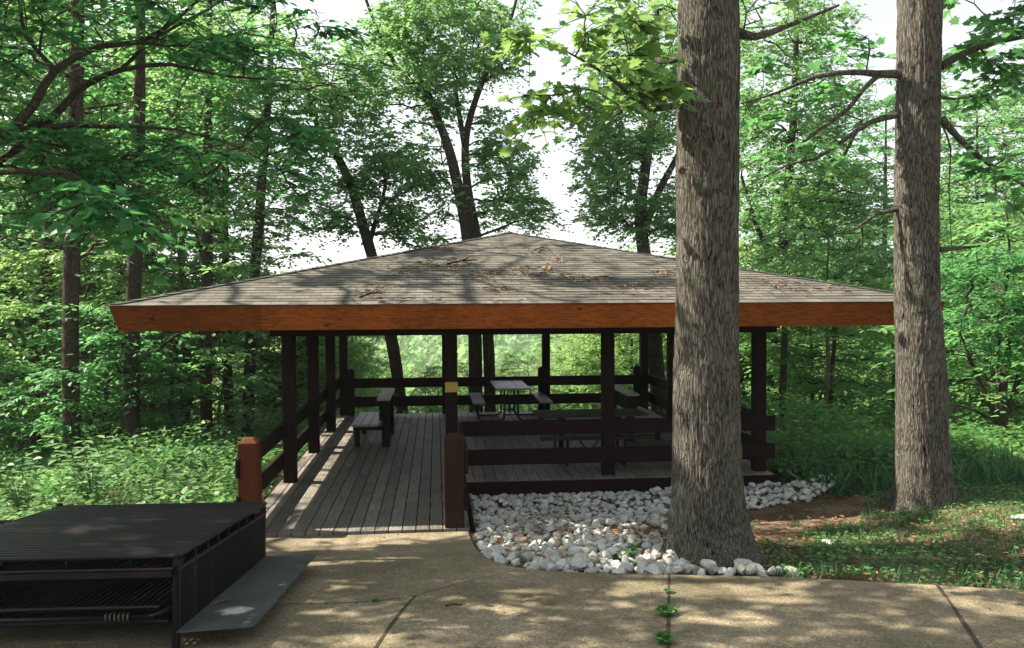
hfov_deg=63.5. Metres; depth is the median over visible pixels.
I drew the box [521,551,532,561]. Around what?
rock
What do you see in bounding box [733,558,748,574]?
rock
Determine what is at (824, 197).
woodland tree
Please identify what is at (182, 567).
barbecue grill
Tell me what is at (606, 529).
rock
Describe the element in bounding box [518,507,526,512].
rock
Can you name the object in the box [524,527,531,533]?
rock
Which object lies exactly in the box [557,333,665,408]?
bushy tree
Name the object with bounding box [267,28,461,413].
woodland tree
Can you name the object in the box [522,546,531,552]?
rock
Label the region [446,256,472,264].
stick
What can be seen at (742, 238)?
forest tree
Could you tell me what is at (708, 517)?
oak tree
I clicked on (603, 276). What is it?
stick
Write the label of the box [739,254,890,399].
understory tree
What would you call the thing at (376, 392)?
bushy tree
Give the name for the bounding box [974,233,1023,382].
understory tree
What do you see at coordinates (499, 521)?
rock
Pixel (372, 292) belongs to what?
stick
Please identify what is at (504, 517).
rock
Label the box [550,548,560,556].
rock
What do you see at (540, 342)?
bushy tree
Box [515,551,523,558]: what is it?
rock
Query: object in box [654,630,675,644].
weed
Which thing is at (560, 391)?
bushy tree
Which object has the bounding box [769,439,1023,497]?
grass
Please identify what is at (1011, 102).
forest tree
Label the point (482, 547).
rock
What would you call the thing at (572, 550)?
rock
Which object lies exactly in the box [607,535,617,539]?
rock
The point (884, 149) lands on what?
forest tree
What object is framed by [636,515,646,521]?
rock
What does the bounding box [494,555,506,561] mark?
rock
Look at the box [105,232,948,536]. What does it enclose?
pavilion
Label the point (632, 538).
rock
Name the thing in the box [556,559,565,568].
rock
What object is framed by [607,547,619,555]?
rock
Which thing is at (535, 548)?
rock
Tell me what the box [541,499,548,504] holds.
rock
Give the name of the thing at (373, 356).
bushy tree
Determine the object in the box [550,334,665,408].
bushy tree
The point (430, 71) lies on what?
woodland tree
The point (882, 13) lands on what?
sky
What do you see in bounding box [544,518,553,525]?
rock
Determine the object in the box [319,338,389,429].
bushy tree
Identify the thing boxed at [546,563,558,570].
rock
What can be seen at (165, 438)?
undergrowth
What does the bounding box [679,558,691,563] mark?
rock
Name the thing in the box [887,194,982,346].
forest tree
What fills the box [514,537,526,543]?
rock
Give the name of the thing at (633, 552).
weed
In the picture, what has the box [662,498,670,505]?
rock
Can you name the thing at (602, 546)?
rock
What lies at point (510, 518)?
rock
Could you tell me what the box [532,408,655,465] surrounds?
picnic table
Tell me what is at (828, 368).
sapling
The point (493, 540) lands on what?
rock
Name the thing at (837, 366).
understory tree
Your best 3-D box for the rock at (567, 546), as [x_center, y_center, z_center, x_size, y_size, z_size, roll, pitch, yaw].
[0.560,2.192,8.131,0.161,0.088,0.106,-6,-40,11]
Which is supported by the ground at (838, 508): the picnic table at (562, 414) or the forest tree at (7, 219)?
the forest tree at (7, 219)
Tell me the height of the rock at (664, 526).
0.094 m
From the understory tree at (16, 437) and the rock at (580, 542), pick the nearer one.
the rock at (580, 542)
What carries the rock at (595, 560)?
on the ground at (838, 508)
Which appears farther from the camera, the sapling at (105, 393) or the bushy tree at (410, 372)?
the bushy tree at (410, 372)
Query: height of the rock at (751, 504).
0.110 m
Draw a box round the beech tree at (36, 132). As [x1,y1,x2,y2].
[0,0,397,258]
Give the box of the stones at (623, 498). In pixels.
[469,473,837,574]
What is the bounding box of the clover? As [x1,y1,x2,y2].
[749,467,1023,589]
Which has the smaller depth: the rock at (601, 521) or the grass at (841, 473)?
the rock at (601, 521)
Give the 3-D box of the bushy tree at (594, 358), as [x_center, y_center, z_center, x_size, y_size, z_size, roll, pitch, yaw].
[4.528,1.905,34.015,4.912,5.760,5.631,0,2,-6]
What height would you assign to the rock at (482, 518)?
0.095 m
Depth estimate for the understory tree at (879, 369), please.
27.16 m
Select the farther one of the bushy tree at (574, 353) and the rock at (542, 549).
the bushy tree at (574, 353)
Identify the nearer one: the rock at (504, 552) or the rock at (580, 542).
the rock at (504, 552)
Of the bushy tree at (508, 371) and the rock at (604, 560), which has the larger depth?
the bushy tree at (508, 371)
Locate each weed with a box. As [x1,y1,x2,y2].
[615,543,637,554]
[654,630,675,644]
[655,601,677,616]
[663,587,674,592]
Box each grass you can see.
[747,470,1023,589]
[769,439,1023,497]
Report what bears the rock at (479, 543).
on the ground at (838, 508)
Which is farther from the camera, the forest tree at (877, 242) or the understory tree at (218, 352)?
the forest tree at (877, 242)
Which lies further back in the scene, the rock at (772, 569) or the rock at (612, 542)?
the rock at (612, 542)
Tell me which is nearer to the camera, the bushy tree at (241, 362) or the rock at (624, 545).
the rock at (624, 545)
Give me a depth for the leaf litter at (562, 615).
6.25 m
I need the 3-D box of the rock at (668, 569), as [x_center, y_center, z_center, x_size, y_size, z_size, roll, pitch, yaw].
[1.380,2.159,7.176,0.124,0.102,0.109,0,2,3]
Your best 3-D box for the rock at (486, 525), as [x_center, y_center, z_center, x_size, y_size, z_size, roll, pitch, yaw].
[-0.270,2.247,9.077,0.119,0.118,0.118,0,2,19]
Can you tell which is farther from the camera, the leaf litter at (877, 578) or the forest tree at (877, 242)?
the forest tree at (877, 242)
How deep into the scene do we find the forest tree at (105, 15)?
22.12 m
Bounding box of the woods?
[5,265,1021,442]
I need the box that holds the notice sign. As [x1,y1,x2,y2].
[445,381,457,391]
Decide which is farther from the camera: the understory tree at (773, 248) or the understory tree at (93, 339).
the understory tree at (773, 248)
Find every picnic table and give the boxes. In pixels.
[470,380,552,420]
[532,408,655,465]
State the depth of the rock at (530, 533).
8.70 m
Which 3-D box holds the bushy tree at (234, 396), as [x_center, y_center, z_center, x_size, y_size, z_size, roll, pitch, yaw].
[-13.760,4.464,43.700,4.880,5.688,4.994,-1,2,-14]
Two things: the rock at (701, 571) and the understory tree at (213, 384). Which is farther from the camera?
the understory tree at (213, 384)
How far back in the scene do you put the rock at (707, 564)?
7.14 m
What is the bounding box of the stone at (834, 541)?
[822,539,835,543]
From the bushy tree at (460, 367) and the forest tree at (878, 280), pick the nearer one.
the bushy tree at (460, 367)
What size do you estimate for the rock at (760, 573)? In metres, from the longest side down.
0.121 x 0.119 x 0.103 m
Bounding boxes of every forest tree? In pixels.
[0,0,120,449]
[0,0,124,360]
[0,0,184,446]
[0,0,248,439]
[0,93,17,319]
[0,108,144,439]
[0,163,42,448]
[33,56,253,437]
[60,32,294,434]
[103,0,333,435]
[739,136,883,404]
[739,206,812,374]
[795,207,890,400]
[801,74,971,418]
[802,242,876,404]
[813,263,875,403]
[847,215,895,402]
[852,366,890,404]
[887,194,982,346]
[892,77,1023,413]
[940,103,1023,349]
[941,168,1013,404]
[983,40,1023,277]
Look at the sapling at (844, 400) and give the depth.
20.27 m
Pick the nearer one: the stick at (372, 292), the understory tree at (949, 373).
the stick at (372, 292)
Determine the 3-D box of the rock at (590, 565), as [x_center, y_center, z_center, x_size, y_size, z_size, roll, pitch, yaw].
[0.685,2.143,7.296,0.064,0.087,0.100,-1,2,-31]
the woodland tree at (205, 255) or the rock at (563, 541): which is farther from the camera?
the woodland tree at (205, 255)
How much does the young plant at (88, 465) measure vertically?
1.300 m
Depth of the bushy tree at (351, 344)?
26.17 m
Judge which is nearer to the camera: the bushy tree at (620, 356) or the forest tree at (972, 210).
the bushy tree at (620, 356)
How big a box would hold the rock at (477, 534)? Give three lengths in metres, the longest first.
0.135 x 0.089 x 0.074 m
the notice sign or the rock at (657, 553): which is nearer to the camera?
the rock at (657, 553)
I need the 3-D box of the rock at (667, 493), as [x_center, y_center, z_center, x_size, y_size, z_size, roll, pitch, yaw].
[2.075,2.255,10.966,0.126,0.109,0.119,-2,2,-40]
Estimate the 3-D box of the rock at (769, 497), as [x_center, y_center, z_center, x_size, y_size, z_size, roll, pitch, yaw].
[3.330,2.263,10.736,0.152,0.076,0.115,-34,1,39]
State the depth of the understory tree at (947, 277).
18.21 m
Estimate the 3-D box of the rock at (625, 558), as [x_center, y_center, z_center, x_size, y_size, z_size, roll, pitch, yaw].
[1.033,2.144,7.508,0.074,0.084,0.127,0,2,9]
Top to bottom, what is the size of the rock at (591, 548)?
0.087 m
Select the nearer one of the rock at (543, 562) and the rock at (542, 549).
the rock at (543, 562)
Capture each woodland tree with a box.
[0,0,206,480]
[0,165,126,457]
[51,2,274,474]
[104,0,279,444]
[170,0,361,436]
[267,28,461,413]
[319,0,574,412]
[554,0,763,416]
[739,0,894,422]
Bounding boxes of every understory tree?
[0,229,193,453]
[0,266,114,434]
[0,272,88,444]
[0,280,87,448]
[0,285,41,447]
[0,293,209,472]
[0,319,23,447]
[0,345,103,467]
[0,363,47,450]
[16,285,199,437]
[25,202,281,445]
[27,287,226,435]
[97,345,222,443]
[141,344,223,428]
[151,334,281,443]
[635,332,770,392]
[661,230,817,406]
[739,220,954,424]
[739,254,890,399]
[771,325,891,403]
[819,273,969,415]
[854,325,965,402]
[860,165,1023,444]
[871,206,1023,425]
[882,287,992,401]
[941,261,1023,429]
[945,319,1023,415]
[952,269,1023,413]
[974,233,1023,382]
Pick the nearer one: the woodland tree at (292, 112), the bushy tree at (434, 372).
the woodland tree at (292, 112)
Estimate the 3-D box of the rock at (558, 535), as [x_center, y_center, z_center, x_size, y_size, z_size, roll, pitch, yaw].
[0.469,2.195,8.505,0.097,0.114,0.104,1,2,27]
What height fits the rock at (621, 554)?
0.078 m
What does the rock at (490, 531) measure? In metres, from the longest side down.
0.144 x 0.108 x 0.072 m
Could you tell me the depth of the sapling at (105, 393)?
18.79 m
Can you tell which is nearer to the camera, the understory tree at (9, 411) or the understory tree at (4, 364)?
the understory tree at (4, 364)
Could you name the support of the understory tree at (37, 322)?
on the ground at (838, 508)
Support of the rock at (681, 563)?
on the stones at (623, 498)
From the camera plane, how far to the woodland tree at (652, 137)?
20.40 m
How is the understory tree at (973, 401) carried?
on the ground at (838, 508)
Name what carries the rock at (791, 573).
on the leaf litter at (877, 578)
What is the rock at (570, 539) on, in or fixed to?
on the ground at (838, 508)
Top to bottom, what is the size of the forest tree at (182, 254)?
14.300 m
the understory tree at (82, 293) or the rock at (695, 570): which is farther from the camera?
the understory tree at (82, 293)
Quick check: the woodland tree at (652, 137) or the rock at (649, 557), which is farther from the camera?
the woodland tree at (652, 137)
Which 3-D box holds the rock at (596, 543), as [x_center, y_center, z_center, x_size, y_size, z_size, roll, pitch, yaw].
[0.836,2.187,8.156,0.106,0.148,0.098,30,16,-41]
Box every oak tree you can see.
[477,0,839,576]
[739,0,1023,512]
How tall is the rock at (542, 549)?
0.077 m
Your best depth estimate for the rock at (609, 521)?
9.29 m
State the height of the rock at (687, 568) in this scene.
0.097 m
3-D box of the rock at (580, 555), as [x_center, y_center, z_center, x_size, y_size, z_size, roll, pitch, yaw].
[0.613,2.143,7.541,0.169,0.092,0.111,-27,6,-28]
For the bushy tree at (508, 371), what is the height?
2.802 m
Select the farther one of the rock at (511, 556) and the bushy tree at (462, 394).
the bushy tree at (462, 394)
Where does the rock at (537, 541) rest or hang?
on the ground at (838, 508)
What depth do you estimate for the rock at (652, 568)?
7.08 m
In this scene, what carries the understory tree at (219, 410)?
on the ground at (838, 508)
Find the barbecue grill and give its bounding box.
[0,502,315,647]
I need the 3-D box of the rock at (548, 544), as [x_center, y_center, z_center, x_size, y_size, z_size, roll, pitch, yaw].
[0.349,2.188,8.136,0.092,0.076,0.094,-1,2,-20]
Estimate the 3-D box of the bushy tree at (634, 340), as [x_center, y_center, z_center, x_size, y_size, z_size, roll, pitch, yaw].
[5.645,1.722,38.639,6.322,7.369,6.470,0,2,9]
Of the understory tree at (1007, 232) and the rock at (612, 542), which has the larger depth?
the understory tree at (1007, 232)
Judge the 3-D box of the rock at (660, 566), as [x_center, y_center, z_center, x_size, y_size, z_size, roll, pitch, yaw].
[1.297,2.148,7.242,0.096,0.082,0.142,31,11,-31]
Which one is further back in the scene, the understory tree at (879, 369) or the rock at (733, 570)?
the understory tree at (879, 369)
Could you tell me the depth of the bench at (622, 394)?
14.96 m
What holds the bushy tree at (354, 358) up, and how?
on the ground at (838, 508)
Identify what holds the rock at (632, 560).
on the ground at (838, 508)
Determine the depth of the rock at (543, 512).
10.05 m
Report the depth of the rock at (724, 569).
7.13 m
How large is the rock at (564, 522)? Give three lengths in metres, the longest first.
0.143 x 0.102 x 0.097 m
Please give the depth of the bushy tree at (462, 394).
36.71 m
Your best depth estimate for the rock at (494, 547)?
8.01 m
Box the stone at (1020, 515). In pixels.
[1007,514,1023,519]
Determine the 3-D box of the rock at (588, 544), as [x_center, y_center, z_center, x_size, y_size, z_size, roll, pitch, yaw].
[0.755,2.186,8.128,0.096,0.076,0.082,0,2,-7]
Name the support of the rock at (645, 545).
on the ground at (838, 508)
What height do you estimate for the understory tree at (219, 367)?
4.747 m
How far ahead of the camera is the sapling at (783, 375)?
19.70 m
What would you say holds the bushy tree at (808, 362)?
on the ground at (838, 508)
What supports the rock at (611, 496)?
on the ground at (838, 508)
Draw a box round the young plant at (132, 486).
[119,462,185,503]
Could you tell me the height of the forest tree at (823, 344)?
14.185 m
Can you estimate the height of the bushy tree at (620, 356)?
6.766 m
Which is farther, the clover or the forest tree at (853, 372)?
the forest tree at (853, 372)
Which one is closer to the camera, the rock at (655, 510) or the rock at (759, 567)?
the rock at (759, 567)
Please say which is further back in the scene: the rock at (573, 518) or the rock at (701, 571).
the rock at (573, 518)
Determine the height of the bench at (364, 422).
0.840 m
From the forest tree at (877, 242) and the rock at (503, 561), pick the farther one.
the forest tree at (877, 242)
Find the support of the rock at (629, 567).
on the stones at (623, 498)
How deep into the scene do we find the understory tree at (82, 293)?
22.70 m
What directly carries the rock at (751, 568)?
on the ground at (838, 508)
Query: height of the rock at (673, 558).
0.188 m
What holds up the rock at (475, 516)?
on the ground at (838, 508)
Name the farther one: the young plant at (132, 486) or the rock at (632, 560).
the young plant at (132, 486)
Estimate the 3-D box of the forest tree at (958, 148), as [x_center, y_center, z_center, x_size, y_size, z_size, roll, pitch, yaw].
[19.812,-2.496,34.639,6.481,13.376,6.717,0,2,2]
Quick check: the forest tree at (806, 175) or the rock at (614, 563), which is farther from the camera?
the forest tree at (806, 175)
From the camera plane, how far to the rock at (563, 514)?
9.80 m
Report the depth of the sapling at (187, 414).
19.93 m
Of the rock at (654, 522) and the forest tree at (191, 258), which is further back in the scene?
the forest tree at (191, 258)
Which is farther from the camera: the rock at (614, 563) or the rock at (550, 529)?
the rock at (550, 529)
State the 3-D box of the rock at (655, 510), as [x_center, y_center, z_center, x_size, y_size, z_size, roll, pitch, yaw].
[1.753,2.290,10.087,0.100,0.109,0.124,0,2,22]
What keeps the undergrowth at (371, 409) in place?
on the ground at (838, 508)
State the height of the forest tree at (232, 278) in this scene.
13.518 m
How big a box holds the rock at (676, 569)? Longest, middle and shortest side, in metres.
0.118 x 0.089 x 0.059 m
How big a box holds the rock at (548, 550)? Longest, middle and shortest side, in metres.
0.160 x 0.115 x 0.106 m
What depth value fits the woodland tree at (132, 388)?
16.36 m
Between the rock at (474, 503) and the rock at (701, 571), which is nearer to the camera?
the rock at (701, 571)
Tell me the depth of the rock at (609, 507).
10.32 m
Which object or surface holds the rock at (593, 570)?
on the stones at (623, 498)
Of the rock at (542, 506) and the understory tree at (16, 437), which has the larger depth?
the understory tree at (16, 437)
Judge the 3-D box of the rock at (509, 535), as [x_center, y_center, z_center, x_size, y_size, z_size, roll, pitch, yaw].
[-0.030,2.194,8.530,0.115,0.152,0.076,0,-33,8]
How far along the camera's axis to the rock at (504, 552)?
7.75 m
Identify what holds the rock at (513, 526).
on the ground at (838, 508)
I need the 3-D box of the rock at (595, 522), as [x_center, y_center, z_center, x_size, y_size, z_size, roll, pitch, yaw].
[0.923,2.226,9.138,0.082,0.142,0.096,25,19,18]
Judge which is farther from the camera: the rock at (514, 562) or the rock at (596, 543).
the rock at (596, 543)
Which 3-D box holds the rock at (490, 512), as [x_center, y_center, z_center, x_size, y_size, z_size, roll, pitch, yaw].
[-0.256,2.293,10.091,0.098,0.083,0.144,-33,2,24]
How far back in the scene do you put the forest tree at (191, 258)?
32.72 m
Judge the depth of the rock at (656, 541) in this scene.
8.13 m
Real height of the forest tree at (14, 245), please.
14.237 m
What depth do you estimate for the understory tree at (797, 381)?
19.74 m
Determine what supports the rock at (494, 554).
on the ground at (838, 508)
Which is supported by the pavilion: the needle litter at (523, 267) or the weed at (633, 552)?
the needle litter at (523, 267)
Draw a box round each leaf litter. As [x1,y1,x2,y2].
[281,533,1002,646]
[479,506,796,563]
[748,466,1023,587]
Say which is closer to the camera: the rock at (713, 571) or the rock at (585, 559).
the rock at (713, 571)
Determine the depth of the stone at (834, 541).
8.30 m
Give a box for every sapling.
[0,168,199,284]
[79,300,121,462]
[150,331,225,438]
[746,246,820,430]
[787,369,864,433]
[812,276,860,434]
[945,341,995,429]
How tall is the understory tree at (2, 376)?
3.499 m
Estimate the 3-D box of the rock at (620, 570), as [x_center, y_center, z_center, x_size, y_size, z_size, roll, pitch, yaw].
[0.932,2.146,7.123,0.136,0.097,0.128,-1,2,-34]
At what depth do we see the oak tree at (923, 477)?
9.52 m
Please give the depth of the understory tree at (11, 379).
23.18 m
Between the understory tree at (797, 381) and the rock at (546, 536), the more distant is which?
the understory tree at (797, 381)
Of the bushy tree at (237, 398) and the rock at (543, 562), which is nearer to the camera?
the rock at (543, 562)
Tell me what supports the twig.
on the barbecue grill
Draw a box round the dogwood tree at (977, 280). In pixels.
[940,237,1023,447]
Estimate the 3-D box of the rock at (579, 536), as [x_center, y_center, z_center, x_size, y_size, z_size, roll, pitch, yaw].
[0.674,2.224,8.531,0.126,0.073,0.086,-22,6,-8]
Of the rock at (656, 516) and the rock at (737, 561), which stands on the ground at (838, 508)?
the rock at (656, 516)
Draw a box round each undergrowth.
[0,374,1022,475]
[0,412,324,519]
[658,392,1023,493]
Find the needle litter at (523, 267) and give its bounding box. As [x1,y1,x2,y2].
[338,243,861,301]
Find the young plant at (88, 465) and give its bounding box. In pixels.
[44,435,118,503]
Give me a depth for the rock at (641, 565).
7.16 m
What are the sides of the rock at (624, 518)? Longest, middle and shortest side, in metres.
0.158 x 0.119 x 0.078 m
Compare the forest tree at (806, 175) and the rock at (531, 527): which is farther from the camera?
the forest tree at (806, 175)
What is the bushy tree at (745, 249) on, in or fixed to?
on the ground at (838, 508)
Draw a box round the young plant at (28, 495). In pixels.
[0,444,67,516]
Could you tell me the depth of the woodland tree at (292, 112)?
19.87 m
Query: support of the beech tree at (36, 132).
on the ground at (838, 508)
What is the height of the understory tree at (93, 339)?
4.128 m
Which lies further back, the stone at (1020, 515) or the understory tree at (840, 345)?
the understory tree at (840, 345)
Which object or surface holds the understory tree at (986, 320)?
on the ground at (838, 508)
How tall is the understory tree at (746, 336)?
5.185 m
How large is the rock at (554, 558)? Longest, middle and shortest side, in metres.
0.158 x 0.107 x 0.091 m
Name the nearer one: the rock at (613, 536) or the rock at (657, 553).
the rock at (657, 553)
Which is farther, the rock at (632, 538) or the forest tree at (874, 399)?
the forest tree at (874, 399)
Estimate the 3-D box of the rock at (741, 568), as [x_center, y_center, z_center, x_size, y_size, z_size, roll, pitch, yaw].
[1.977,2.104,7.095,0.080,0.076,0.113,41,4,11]
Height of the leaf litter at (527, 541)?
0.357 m
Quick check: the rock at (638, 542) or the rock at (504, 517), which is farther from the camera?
the rock at (504, 517)
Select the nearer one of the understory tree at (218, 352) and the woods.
the understory tree at (218, 352)
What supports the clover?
on the ground at (838, 508)
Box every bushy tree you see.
[199,332,305,432]
[213,346,281,429]
[213,358,267,435]
[231,269,386,430]
[232,335,379,430]
[232,336,368,431]
[268,336,387,410]
[296,336,408,411]
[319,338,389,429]
[354,337,388,408]
[360,360,409,411]
[403,365,441,412]
[408,363,462,412]
[435,359,499,412]
[440,387,468,411]
[483,364,533,411]
[495,349,561,410]
[525,366,578,409]
[528,334,585,409]
[550,334,637,408]
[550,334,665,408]
[554,334,626,391]
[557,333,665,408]
[565,334,638,407]
[567,336,665,392]
[586,243,741,408]
[665,234,835,415]
[766,326,824,402]
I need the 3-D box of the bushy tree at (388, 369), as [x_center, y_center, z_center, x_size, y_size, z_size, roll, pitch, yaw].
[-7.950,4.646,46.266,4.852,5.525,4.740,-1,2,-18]
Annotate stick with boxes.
[359,288,380,297]
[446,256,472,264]
[593,274,617,278]
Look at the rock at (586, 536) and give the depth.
8.37 m
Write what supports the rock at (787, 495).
on the ground at (838, 508)
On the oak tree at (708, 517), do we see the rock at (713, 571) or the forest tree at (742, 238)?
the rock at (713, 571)
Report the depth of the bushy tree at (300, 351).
27.48 m
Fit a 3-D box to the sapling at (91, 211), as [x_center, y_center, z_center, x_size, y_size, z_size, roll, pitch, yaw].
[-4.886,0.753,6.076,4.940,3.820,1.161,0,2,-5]
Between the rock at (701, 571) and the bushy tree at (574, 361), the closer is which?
the rock at (701, 571)
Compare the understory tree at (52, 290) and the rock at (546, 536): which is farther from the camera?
the understory tree at (52, 290)
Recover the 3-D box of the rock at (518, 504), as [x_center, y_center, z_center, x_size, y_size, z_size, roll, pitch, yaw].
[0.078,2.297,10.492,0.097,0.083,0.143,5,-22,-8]
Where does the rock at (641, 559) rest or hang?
on the stones at (623, 498)
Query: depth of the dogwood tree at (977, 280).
14.83 m
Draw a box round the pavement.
[0,531,1023,647]
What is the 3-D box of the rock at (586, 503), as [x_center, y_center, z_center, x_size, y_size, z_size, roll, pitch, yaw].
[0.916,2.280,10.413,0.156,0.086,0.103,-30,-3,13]
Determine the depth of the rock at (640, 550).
7.89 m
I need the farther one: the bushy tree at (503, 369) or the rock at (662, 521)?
the bushy tree at (503, 369)
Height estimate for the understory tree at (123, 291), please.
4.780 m
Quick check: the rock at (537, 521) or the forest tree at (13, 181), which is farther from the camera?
the forest tree at (13, 181)
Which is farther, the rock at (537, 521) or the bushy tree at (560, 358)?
the bushy tree at (560, 358)
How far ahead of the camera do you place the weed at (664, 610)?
5.85 m
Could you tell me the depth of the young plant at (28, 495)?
11.45 m
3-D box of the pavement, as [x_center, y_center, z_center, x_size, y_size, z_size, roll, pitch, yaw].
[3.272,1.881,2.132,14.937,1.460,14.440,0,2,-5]
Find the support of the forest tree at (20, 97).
on the ground at (838, 508)
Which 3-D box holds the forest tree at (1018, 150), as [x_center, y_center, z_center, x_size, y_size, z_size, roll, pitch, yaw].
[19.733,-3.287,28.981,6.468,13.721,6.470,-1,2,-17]
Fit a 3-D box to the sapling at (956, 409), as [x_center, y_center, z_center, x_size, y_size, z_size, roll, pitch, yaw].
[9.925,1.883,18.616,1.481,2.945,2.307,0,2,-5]
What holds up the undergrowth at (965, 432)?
on the ground at (838, 508)
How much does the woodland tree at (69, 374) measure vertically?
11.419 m
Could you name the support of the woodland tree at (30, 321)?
on the ground at (838, 508)
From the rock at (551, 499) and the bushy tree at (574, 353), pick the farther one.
the bushy tree at (574, 353)
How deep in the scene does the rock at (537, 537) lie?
8.53 m
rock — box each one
[470,501,478,509]
[473,514,478,520]
[474,532,483,537]
[477,515,487,521]
[477,541,487,547]
[479,545,486,549]
[481,501,491,508]
[481,523,491,530]
[484,527,493,537]
[486,507,493,515]
[489,536,502,542]
[490,545,502,551]
[491,551,500,557]
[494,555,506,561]
[495,518,503,525]
[498,559,507,564]
[501,514,508,521]
[502,546,512,557]
[503,530,513,542]
[505,516,515,523]
[506,551,517,561]
[509,523,517,530]
[511,558,519,566]
[514,501,521,507]
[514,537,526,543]
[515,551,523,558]
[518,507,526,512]
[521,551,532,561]
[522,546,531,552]
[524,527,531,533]
[527,531,534,538]
[529,525,539,531]
[530,563,540,569]
[531,539,542,545]
[531,544,539,552]
[533,520,544,527]
[533,535,543,541]
[537,503,547,510]
[538,557,551,569]
[539,546,545,553]
[540,509,547,515]
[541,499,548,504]
[543,542,552,547]
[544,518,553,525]
[544,526,555,534]
[544,533,549,540]
[544,547,552,555]
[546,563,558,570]
[548,496,553,503]
[548,538,559,546]
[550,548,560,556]
[550,555,560,563]
[552,532,560,541]
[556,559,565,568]
[559,512,566,517]
[560,520,567,527]
[561,535,571,544]
[561,542,575,550]
[561,551,568,557]
[566,537,573,542]
[567,545,583,555]
[569,558,587,569]
[570,514,577,522]
[572,553,587,558]
[574,534,581,541]
[575,539,583,545]
[580,501,590,508]
[581,547,590,553]
[581,556,590,570]
[582,531,593,542]
[584,542,593,546]
[584,567,598,572]
[585,546,596,551]
[585,561,593,568]
[588,552,599,564]
[591,519,598,529]
[593,540,603,549]
[596,517,605,524]
[597,543,608,550]
[600,558,607,565]
[602,551,612,558]
[603,527,611,531]
[605,504,615,510]
[606,493,615,499]
[606,518,615,525]
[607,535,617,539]
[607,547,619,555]
[608,538,618,545]
[608,560,619,568]
[612,567,625,573]
[618,543,628,551]
[618,551,630,558]
[618,561,633,573]
[620,515,628,523]
[622,555,629,562]
[627,534,636,542]
[629,557,635,565]
[633,538,644,547]
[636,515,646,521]
[636,548,642,553]
[636,557,648,564]
[637,561,646,573]
[641,542,652,549]
[642,553,655,563]
[644,563,661,573]
[650,519,659,525]
[651,508,659,513]
[651,549,661,558]
[652,514,658,520]
[653,539,662,544]
[655,561,664,573]
[660,518,666,524]
[661,523,666,532]
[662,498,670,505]
[664,566,676,574]
[665,490,670,497]
[665,549,678,562]
[672,566,682,572]
[673,560,687,572]
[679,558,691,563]
[681,564,693,574]
[689,564,699,574]
[697,568,704,574]
[700,559,716,570]
[708,566,718,574]
[719,567,726,575]
[724,569,732,575]
[728,567,736,575]
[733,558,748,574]
[738,564,745,573]
[745,563,757,573]
[748,501,756,508]
[754,563,764,575]
[755,570,769,576]
[765,495,773,500]
[768,566,777,574]
[783,491,792,499]
[784,566,798,576]
[804,494,811,501]
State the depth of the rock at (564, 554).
7.80 m
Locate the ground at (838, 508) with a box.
[0,334,1023,589]
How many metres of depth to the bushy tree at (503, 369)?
26.76 m
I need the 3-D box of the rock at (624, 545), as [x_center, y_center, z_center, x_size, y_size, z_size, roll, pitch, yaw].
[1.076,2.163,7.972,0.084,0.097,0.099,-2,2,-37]
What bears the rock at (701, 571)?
on the ground at (838, 508)
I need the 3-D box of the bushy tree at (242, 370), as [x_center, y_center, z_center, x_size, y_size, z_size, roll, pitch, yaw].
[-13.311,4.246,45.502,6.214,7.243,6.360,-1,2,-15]
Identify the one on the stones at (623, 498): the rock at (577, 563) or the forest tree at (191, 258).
the rock at (577, 563)
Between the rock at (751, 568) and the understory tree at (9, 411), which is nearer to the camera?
the rock at (751, 568)
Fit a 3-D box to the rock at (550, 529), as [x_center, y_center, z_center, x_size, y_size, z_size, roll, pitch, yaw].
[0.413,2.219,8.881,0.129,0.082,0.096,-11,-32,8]
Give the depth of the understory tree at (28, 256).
17.98 m
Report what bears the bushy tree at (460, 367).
on the ground at (838, 508)
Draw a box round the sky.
[0,0,1023,280]
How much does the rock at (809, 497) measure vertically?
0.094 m
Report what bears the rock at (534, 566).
on the pavement
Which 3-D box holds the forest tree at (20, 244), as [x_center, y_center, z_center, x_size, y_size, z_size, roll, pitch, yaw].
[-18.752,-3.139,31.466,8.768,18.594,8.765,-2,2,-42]
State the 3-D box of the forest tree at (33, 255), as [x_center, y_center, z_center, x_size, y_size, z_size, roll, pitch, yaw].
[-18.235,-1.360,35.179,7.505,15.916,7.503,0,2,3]
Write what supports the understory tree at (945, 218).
on the ground at (838, 508)
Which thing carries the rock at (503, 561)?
on the ground at (838, 508)
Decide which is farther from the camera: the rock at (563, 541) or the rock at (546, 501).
the rock at (546, 501)
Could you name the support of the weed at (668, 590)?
on the pavement
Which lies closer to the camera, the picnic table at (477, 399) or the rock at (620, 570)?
the rock at (620, 570)
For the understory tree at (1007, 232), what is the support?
on the ground at (838, 508)
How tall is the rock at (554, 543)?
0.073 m
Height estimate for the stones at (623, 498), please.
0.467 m
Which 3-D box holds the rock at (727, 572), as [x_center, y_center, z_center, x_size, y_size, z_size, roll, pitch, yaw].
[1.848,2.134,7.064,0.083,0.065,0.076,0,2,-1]
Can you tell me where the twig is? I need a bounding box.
[211,597,230,604]
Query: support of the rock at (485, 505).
on the ground at (838, 508)
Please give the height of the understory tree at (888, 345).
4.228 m
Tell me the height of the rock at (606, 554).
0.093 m
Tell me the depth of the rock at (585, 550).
7.91 m
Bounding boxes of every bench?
[351,388,394,447]
[615,384,661,440]

